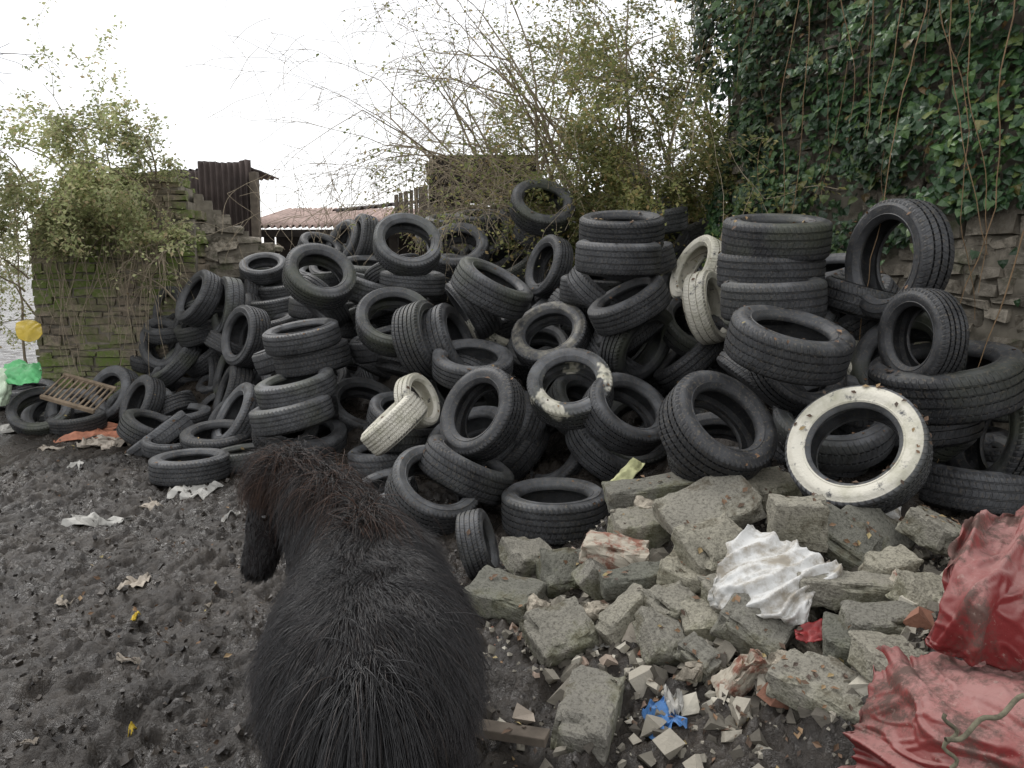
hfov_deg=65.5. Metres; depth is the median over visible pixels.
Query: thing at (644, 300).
tire
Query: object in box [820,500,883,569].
concrete block
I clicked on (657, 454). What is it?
tire
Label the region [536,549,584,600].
concrete block
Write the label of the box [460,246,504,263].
tire
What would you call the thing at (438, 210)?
stones
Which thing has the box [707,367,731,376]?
tire
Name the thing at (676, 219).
tire
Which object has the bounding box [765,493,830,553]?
concrete block
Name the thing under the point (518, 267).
tire
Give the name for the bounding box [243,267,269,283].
tire
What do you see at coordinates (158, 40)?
sky
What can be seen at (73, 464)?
litter scrap
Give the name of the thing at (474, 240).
tire
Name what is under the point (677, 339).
tire
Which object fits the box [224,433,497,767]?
pony
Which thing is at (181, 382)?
tire
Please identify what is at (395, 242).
barn
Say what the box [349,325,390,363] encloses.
tire
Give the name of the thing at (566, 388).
tire
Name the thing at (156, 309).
tire
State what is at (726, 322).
tire
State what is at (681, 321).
tire
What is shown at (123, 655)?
litter scrap
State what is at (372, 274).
tire
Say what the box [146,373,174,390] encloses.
tire
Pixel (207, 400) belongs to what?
tire
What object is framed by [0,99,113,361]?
pale bush
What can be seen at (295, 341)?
tire
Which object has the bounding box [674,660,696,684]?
field stone
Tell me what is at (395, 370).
tire
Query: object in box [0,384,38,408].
tire
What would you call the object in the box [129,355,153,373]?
tire
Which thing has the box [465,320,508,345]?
tire
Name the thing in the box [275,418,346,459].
tire
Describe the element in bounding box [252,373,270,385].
tire
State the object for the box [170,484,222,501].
litter scrap
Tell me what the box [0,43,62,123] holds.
bare tree
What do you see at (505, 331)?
tire
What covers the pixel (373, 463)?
tire
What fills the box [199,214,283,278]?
stones
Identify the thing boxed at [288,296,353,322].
tire
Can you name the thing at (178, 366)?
tire
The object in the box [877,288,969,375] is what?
tire
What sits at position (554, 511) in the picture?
tire
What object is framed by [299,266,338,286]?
tire
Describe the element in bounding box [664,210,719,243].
tire
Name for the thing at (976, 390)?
tire
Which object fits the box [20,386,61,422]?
tire
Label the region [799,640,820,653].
field stone
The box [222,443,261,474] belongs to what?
tire
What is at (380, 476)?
tire
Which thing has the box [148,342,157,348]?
tire
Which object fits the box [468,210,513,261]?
tire
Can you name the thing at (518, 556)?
concrete block
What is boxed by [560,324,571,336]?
tire
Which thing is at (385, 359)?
tire
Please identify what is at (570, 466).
tire
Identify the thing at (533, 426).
tire
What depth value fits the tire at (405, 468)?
4.69 m
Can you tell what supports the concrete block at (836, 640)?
on the concrete block at (872, 651)
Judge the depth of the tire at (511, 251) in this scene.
8.41 m
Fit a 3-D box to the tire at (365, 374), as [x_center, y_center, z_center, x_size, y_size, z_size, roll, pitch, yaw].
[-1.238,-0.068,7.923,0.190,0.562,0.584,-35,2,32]
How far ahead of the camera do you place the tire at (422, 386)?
5.58 m
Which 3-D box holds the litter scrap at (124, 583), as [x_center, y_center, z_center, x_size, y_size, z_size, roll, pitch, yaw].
[-1.925,1.004,4.041,0.175,0.071,0.151,0,8,0]
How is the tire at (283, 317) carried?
on the tire
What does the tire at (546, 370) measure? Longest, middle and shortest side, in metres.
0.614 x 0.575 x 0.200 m
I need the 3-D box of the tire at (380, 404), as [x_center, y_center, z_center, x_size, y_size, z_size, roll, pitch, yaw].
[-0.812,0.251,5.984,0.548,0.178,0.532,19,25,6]
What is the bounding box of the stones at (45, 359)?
[27,166,209,399]
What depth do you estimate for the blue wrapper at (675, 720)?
2.69 m
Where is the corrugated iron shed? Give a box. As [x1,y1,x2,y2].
[146,159,278,240]
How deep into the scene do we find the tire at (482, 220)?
8.17 m
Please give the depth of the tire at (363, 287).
6.78 m
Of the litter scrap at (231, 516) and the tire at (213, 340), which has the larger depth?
the tire at (213, 340)
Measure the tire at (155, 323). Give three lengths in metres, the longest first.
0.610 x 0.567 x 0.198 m
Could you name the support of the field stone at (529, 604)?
on the rubble
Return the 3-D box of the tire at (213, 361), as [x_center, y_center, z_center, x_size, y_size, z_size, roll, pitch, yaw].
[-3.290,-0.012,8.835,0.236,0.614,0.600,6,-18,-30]
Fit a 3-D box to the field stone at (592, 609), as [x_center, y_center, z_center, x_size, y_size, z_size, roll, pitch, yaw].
[0.341,0.966,3.297,0.167,0.115,0.123,9,17,-11]
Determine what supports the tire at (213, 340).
on the tire at (222, 364)
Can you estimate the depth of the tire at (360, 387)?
6.90 m
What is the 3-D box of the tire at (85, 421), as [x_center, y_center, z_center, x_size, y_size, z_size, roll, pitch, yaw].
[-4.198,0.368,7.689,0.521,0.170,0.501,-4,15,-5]
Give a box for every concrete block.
[463,566,545,626]
[497,537,554,576]
[519,594,597,664]
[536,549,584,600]
[551,664,624,760]
[572,557,605,603]
[593,581,645,645]
[598,561,664,601]
[602,473,694,510]
[607,507,669,550]
[634,607,684,667]
[641,581,698,622]
[652,475,765,537]
[655,552,704,595]
[671,631,723,683]
[672,512,742,575]
[680,599,716,642]
[695,573,718,614]
[709,595,797,658]
[747,466,800,510]
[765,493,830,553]
[765,648,857,728]
[796,570,892,609]
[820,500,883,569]
[820,613,850,661]
[837,599,925,633]
[843,503,916,551]
[848,629,922,675]
[856,545,926,576]
[883,567,942,611]
[895,507,958,555]
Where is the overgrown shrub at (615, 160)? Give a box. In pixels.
[159,0,846,300]
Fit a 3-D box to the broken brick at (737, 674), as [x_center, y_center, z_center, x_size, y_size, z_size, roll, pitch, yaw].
[0.794,0.982,2.722,0.117,0.201,0.122,29,22,-13]
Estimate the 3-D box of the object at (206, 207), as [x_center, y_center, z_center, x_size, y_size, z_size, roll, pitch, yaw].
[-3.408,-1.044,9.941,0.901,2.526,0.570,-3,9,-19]
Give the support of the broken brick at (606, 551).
on the rubble
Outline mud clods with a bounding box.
[0,451,629,767]
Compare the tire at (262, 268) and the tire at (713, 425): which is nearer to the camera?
the tire at (713, 425)
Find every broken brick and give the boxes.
[582,529,649,568]
[712,645,767,697]
[884,567,896,584]
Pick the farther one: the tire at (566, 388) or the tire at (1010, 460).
the tire at (566, 388)
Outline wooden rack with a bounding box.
[40,373,116,413]
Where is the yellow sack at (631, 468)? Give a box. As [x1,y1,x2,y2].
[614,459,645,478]
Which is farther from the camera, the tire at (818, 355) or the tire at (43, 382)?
the tire at (43, 382)
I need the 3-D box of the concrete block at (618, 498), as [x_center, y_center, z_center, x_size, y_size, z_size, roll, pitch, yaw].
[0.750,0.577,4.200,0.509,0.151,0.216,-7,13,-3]
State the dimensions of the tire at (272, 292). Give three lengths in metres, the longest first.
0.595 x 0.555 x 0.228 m
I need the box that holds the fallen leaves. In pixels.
[40,180,1017,767]
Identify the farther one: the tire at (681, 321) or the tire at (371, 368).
the tire at (371, 368)
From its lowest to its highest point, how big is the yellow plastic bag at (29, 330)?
0.222 m
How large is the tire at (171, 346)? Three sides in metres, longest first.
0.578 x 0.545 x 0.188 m
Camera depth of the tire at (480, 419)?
5.57 m
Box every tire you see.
[0,379,57,406]
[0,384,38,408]
[5,386,74,436]
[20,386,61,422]
[21,397,81,422]
[44,388,107,420]
[46,407,107,436]
[87,365,138,423]
[106,388,120,407]
[116,409,168,444]
[119,375,165,419]
[127,410,193,456]
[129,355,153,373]
[138,317,182,368]
[141,434,198,457]
[143,315,177,343]
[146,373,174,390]
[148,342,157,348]
[148,448,229,486]
[151,346,201,387]
[153,286,181,328]
[153,357,200,391]
[155,403,211,427]
[160,392,195,415]
[165,388,173,396]
[167,343,174,351]
[174,319,211,347]
[175,269,223,327]
[177,390,196,402]
[179,419,252,448]
[180,299,224,327]
[187,344,220,377]
[196,372,212,392]
[200,393,214,404]
[201,356,226,386]
[204,330,243,354]
[206,318,212,332]
[208,398,226,420]
[211,276,244,332]
[211,382,257,438]
[212,365,252,411]
[213,355,252,394]
[221,305,271,368]
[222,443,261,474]
[238,276,258,296]
[239,252,285,284]
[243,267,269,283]
[244,312,295,343]
[245,292,262,305]
[249,394,334,436]
[251,296,289,320]
[251,425,318,450]
[252,349,275,375]
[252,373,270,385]
[254,367,337,409]
[259,285,289,300]
[261,280,282,286]
[262,318,340,356]
[272,338,351,378]
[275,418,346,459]
[282,243,356,309]
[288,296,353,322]
[297,232,342,251]
[298,424,325,432]
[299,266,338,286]
[303,273,350,327]
[309,265,337,278]
[325,219,360,256]
[331,395,338,418]
[334,367,351,403]
[334,377,391,433]
[340,305,372,338]
[346,213,377,255]
[346,365,359,376]
[348,255,377,273]
[348,272,397,312]
[348,444,399,477]
[349,305,391,325]
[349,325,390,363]
[353,360,394,379]
[354,323,380,332]
[355,287,426,357]
[360,368,377,379]
[360,391,427,455]
[363,468,417,495]
[364,253,418,283]
[366,391,440,427]
[368,427,433,453]
[372,298,427,326]
[373,213,441,275]
[375,362,407,376]
[377,354,401,365]
[379,270,445,297]
[384,445,478,535]
[391,300,451,380]
[394,373,439,429]
[415,235,459,254]
[417,434,513,505]
[421,303,472,364]
[425,214,452,226]
[427,222,489,277]
[427,406,515,468]
[429,253,461,301]
[430,298,454,307]
[430,380,444,412]
[432,338,512,390]
[433,353,498,406]
[440,366,525,461]
[445,281,501,339]
[450,257,532,319]
[454,209,509,235]
[455,508,499,580]
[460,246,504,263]
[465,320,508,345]
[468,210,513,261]
[490,202,531,253]
[495,248,531,282]
[495,303,531,337]
[501,426,549,479]
[501,477,607,546]
[505,325,568,380]
[509,179,575,236]
[511,301,590,369]
[512,224,566,250]
[514,390,545,446]
[521,346,555,392]
[524,424,584,477]
[525,234,573,298]
[527,348,613,429]
[531,295,547,307]
[532,324,559,348]
[546,374,621,434]
[547,288,594,333]
[559,274,621,307]
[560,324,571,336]
[565,428,641,480]
[566,266,621,307]
[575,239,660,277]
[579,210,664,247]
[582,372,663,455]
[587,274,671,335]
[588,331,652,381]
[591,334,640,357]
[596,322,664,355]
[599,309,672,379]
[604,241,676,282]
[605,398,666,464]
[618,165,650,209]
[630,201,687,233]
[647,348,671,395]
[653,334,723,391]
[657,370,777,481]
[659,297,698,355]
[662,270,686,331]
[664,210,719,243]
[667,412,769,481]
[670,235,720,299]
[671,445,771,472]
[673,223,690,261]
[682,269,726,344]
[684,322,689,330]
[685,330,725,371]
[694,408,706,413]
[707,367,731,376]
[711,314,727,342]
[716,349,807,416]
[717,252,825,287]
[720,276,827,324]
[721,213,832,261]
[723,319,729,327]
[724,305,855,386]
[748,370,847,414]
[772,374,895,471]
[773,427,869,479]
[785,385,932,513]
[824,308,839,323]
[825,253,845,278]
[825,275,896,322]
[837,274,900,340]
[839,420,984,448]
[845,198,954,318]
[847,340,858,374]
[850,312,967,384]
[868,340,1023,425]
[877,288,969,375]
[885,449,897,460]
[918,460,1023,515]
[933,439,976,462]
[947,405,1023,475]
[984,426,1007,447]
[984,448,1002,462]
[991,415,1008,422]
[991,434,1006,448]
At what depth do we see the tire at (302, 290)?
6.45 m
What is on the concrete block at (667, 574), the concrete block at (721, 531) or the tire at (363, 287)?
the concrete block at (721, 531)
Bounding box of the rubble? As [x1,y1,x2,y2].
[458,518,947,767]
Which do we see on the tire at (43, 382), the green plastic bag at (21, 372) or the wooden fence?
the green plastic bag at (21, 372)
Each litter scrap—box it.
[0,420,39,431]
[21,740,41,751]
[35,444,67,451]
[53,591,72,603]
[64,460,81,468]
[70,513,121,528]
[113,573,150,591]
[117,650,141,662]
[130,613,138,622]
[145,498,162,508]
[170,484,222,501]
[205,600,215,607]
[222,512,239,521]
[587,642,606,651]
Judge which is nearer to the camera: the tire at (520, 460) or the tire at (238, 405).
the tire at (520, 460)
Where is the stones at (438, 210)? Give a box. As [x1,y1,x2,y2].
[426,200,556,283]
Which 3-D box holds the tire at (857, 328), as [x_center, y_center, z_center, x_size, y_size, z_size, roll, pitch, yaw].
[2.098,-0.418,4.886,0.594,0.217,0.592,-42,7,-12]
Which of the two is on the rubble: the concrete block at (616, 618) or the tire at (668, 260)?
the concrete block at (616, 618)
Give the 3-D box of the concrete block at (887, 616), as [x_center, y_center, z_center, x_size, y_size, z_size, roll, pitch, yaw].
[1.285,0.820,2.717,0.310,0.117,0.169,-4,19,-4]
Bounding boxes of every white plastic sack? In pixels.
[709,522,841,623]
[886,508,904,523]
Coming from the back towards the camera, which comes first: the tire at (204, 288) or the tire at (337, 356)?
the tire at (204, 288)
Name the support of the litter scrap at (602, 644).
on the concrete block at (562, 631)
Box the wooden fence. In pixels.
[394,185,428,233]
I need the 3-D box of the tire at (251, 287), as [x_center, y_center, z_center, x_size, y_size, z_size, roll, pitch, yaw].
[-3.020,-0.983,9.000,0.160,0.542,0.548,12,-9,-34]
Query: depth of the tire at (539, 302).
6.94 m
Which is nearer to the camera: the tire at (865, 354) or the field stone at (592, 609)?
the field stone at (592, 609)
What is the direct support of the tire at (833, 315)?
on the tire at (729, 365)
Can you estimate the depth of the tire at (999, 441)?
4.83 m
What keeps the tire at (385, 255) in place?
on the tire at (431, 284)
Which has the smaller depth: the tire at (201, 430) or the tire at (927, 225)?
the tire at (927, 225)
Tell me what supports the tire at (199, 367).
on the tire at (181, 382)
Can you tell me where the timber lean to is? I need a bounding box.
[425,155,536,202]
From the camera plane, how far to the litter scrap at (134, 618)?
3.62 m
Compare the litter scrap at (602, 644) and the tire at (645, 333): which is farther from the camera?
the tire at (645, 333)
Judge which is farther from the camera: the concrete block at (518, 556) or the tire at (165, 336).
the tire at (165, 336)
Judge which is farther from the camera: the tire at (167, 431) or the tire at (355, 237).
the tire at (355, 237)
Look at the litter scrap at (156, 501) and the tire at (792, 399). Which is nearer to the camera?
the tire at (792, 399)
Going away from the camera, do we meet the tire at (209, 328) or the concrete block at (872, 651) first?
the concrete block at (872, 651)
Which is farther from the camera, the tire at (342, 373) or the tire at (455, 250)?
the tire at (455, 250)
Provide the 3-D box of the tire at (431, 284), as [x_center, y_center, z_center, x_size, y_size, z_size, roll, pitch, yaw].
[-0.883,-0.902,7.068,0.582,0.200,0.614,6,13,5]
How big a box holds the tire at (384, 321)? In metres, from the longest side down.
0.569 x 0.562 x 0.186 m
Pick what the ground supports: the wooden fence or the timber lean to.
the wooden fence
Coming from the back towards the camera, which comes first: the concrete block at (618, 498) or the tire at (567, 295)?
the tire at (567, 295)
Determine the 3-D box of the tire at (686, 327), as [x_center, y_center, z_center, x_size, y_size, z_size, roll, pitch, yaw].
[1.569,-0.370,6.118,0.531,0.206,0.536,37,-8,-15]
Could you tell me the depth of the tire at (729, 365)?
4.46 m
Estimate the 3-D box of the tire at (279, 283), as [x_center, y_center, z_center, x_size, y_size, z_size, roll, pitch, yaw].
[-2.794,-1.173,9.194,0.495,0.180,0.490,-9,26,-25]
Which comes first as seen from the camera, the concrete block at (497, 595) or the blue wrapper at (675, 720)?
the blue wrapper at (675, 720)
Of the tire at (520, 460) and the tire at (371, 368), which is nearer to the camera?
the tire at (520, 460)
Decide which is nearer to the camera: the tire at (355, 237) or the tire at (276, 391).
the tire at (276, 391)
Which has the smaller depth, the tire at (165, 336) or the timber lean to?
the tire at (165, 336)
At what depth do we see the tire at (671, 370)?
5.53 m
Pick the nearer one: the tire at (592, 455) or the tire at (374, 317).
the tire at (592, 455)
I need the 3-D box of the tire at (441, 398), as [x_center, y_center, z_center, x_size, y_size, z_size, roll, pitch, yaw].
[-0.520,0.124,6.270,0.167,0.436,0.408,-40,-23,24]
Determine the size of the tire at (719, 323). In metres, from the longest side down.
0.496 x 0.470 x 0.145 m
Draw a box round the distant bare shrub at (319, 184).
[269,110,490,228]
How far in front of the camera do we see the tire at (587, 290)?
5.75 m
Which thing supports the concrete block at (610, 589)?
on the ground
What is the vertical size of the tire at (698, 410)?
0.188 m
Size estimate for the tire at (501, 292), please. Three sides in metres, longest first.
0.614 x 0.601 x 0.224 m
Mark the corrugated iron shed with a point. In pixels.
(215, 182)
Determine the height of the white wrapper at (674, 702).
0.112 m
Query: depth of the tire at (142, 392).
7.79 m
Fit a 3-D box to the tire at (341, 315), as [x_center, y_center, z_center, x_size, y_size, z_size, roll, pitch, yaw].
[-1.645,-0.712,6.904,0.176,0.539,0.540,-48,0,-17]
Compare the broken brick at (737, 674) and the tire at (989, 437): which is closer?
the broken brick at (737, 674)
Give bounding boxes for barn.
[261,200,426,257]
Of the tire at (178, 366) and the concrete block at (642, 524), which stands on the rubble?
the concrete block at (642, 524)
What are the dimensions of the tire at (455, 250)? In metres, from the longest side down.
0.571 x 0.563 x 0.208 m
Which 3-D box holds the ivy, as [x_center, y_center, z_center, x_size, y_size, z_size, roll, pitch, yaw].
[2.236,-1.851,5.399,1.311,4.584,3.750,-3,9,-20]
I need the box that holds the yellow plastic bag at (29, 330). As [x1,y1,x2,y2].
[15,319,42,341]
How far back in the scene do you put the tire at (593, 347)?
5.85 m
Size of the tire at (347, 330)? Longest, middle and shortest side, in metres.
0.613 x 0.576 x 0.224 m
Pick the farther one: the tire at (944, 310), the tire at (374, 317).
the tire at (374, 317)
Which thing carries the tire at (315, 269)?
on the tire at (329, 279)
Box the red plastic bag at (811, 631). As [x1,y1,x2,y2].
[794,619,823,642]
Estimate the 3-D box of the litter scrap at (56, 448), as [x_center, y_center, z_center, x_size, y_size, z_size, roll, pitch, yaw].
[-4.020,0.571,6.985,0.243,0.063,0.223,0,8,0]
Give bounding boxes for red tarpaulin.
[838,502,1023,767]
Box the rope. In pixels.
[941,693,1023,767]
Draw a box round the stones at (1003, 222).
[727,0,1023,430]
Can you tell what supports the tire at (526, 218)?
on the tire at (521, 236)
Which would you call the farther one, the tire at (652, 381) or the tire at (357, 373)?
the tire at (357, 373)
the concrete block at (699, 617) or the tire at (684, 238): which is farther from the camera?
the tire at (684, 238)
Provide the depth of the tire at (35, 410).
7.91 m
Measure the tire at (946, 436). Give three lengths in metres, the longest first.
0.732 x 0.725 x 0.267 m
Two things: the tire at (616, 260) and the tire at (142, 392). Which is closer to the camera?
the tire at (616, 260)
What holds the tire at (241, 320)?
on the tire at (233, 378)
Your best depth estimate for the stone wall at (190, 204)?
9.05 m
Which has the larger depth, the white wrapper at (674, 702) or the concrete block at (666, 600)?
the concrete block at (666, 600)
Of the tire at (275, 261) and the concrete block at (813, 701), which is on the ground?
the concrete block at (813, 701)
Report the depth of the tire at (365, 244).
8.59 m
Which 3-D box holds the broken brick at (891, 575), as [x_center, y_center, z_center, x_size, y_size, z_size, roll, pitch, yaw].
[1.440,0.736,2.887,0.169,0.102,0.125,18,11,-22]
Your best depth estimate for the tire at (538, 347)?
7.52 m
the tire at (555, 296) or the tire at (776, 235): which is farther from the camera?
the tire at (555, 296)
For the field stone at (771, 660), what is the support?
on the rubble
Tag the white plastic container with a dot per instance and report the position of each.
(5, 391)
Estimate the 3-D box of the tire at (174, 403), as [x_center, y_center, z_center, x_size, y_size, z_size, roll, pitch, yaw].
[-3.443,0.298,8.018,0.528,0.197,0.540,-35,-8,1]
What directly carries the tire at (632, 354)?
on the tire at (593, 347)
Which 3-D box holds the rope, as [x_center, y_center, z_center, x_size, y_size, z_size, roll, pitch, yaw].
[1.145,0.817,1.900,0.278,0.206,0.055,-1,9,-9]
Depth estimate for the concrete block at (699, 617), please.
3.02 m
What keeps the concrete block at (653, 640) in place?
on the rubble
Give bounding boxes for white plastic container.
[0,367,11,405]
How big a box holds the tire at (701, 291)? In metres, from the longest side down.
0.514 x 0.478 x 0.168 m
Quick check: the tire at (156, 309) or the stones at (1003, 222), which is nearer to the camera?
the stones at (1003, 222)
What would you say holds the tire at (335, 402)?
on the tire at (335, 426)
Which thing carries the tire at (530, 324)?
on the tire at (566, 388)
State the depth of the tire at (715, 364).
5.93 m
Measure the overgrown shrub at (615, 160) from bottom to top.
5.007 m
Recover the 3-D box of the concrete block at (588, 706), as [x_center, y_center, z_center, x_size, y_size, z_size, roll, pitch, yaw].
[0.264,1.136,2.738,0.200,0.150,0.388,7,13,17]
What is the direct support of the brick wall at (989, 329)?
on the ground
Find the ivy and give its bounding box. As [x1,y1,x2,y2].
[671,0,1023,464]
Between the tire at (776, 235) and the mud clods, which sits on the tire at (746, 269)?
the tire at (776, 235)
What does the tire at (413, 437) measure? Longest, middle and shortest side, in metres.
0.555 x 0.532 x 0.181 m
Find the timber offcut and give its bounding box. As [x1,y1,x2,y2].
[477,719,549,747]
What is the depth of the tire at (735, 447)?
4.70 m
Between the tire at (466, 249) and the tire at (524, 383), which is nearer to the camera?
the tire at (524, 383)
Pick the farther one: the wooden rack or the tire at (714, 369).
the wooden rack
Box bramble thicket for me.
[629,0,838,192]
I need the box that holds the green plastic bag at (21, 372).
[3,360,41,385]
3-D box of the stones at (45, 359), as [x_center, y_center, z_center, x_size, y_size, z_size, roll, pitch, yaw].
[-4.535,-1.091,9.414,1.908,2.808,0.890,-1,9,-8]
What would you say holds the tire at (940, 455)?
on the tire at (962, 490)
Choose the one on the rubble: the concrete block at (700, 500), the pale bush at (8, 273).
the concrete block at (700, 500)
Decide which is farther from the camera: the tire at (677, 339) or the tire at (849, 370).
the tire at (677, 339)
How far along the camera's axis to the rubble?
2.65 m
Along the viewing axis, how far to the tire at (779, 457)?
4.47 m
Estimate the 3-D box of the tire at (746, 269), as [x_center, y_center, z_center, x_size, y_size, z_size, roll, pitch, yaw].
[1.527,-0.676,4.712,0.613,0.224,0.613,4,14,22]
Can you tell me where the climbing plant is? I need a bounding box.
[0,0,207,394]
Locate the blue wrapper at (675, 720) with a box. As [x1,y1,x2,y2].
[641,695,683,736]
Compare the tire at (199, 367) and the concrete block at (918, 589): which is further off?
the tire at (199, 367)
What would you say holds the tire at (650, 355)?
on the tire at (657, 454)
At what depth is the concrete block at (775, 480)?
3.84 m
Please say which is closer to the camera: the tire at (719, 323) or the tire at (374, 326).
the tire at (719, 323)
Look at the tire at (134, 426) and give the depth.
6.97 m
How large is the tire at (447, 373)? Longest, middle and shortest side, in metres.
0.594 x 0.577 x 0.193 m
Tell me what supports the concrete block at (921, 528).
on the rubble
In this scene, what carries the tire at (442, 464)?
on the tire at (405, 468)
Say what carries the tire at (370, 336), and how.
on the tire at (385, 359)
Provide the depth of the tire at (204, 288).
8.26 m
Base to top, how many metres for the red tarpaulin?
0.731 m
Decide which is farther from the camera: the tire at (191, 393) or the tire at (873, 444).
the tire at (191, 393)
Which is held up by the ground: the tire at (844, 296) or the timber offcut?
the timber offcut
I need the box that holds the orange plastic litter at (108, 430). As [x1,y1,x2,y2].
[69,424,120,438]
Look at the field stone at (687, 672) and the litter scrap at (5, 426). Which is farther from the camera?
the litter scrap at (5, 426)
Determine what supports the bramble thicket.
on the overgrown shrub at (615, 160)
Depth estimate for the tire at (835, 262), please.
5.36 m
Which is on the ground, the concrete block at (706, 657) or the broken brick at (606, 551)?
the concrete block at (706, 657)
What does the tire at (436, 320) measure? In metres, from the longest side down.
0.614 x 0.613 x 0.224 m
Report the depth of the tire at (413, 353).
5.74 m
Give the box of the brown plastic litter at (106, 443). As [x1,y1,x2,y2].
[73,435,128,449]
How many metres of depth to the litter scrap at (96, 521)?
5.04 m
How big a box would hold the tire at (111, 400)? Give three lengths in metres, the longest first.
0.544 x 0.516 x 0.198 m
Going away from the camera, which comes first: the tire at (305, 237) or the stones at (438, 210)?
the tire at (305, 237)
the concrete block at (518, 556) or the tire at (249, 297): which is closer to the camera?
the concrete block at (518, 556)
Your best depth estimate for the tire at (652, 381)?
6.14 m
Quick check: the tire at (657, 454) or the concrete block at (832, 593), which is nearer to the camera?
the concrete block at (832, 593)
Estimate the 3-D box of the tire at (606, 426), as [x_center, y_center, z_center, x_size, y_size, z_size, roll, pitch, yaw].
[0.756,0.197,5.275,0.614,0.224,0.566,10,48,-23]
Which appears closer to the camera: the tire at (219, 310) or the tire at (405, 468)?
the tire at (405, 468)
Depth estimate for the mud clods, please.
3.39 m
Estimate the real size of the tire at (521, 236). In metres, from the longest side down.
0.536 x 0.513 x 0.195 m
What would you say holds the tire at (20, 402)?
on the ground
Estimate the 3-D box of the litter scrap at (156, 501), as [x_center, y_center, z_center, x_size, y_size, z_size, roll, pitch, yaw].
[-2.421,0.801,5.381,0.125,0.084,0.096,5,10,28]
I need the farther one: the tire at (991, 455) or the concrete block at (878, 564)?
the tire at (991, 455)
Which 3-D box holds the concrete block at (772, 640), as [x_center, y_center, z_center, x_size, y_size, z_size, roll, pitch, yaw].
[0.880,0.888,2.902,0.252,0.138,0.212,30,51,27]
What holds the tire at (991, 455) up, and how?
on the tire at (999, 441)
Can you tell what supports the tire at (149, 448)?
on the ground
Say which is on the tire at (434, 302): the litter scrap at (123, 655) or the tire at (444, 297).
the tire at (444, 297)
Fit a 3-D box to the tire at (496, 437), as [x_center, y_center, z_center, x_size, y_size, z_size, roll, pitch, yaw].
[-0.191,0.191,5.122,0.573,0.614,0.200,19,-9,42]
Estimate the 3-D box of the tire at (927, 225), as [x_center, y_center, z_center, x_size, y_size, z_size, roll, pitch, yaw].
[2.076,-0.671,4.307,0.197,0.644,0.674,0,-11,-13]
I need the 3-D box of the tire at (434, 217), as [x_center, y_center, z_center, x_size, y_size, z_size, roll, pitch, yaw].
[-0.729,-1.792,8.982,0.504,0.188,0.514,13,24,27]
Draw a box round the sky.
[0,0,733,266]
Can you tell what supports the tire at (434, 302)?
on the tire
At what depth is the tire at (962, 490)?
3.96 m
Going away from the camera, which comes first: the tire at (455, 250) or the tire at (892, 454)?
the tire at (892, 454)
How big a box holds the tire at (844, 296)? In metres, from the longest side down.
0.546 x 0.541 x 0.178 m
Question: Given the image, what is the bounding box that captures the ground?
[0,266,993,767]
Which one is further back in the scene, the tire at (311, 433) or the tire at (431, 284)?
the tire at (431, 284)
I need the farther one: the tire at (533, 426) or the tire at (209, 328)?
the tire at (209, 328)
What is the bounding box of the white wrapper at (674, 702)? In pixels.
[662,683,684,718]
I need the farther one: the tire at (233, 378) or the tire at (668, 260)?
the tire at (233, 378)
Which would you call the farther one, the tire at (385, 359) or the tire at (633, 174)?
the tire at (633, 174)
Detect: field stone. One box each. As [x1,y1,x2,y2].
[520,597,552,611]
[583,602,604,624]
[628,492,655,508]
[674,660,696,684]
[765,652,781,670]
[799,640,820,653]
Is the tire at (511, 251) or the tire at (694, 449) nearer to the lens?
the tire at (694, 449)
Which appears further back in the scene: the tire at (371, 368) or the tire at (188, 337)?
the tire at (188, 337)
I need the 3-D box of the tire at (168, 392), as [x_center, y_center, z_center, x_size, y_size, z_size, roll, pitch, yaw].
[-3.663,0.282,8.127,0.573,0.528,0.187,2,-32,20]
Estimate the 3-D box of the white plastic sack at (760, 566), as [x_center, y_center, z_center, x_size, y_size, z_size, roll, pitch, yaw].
[0.969,0.719,2.980,0.384,0.256,0.401,-7,11,-38]
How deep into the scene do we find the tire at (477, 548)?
4.00 m
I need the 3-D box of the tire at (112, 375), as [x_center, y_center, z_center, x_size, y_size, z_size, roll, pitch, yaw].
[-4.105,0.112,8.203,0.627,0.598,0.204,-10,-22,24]
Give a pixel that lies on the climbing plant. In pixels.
(79, 181)
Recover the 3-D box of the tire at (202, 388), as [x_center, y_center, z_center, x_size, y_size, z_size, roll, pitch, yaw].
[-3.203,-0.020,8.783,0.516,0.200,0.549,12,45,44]
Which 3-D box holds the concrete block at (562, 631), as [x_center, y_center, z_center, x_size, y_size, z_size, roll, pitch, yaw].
[0.188,0.998,3.201,0.265,0.119,0.227,-14,41,-22]
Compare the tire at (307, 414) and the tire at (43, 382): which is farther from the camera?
the tire at (43, 382)
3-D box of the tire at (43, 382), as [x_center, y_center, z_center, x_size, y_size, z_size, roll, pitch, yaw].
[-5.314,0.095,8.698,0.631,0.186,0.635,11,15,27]
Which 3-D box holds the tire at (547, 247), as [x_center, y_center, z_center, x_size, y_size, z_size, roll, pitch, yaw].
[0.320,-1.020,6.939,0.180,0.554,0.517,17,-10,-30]
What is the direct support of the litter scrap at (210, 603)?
on the ground
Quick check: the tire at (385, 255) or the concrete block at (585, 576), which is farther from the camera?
the tire at (385, 255)

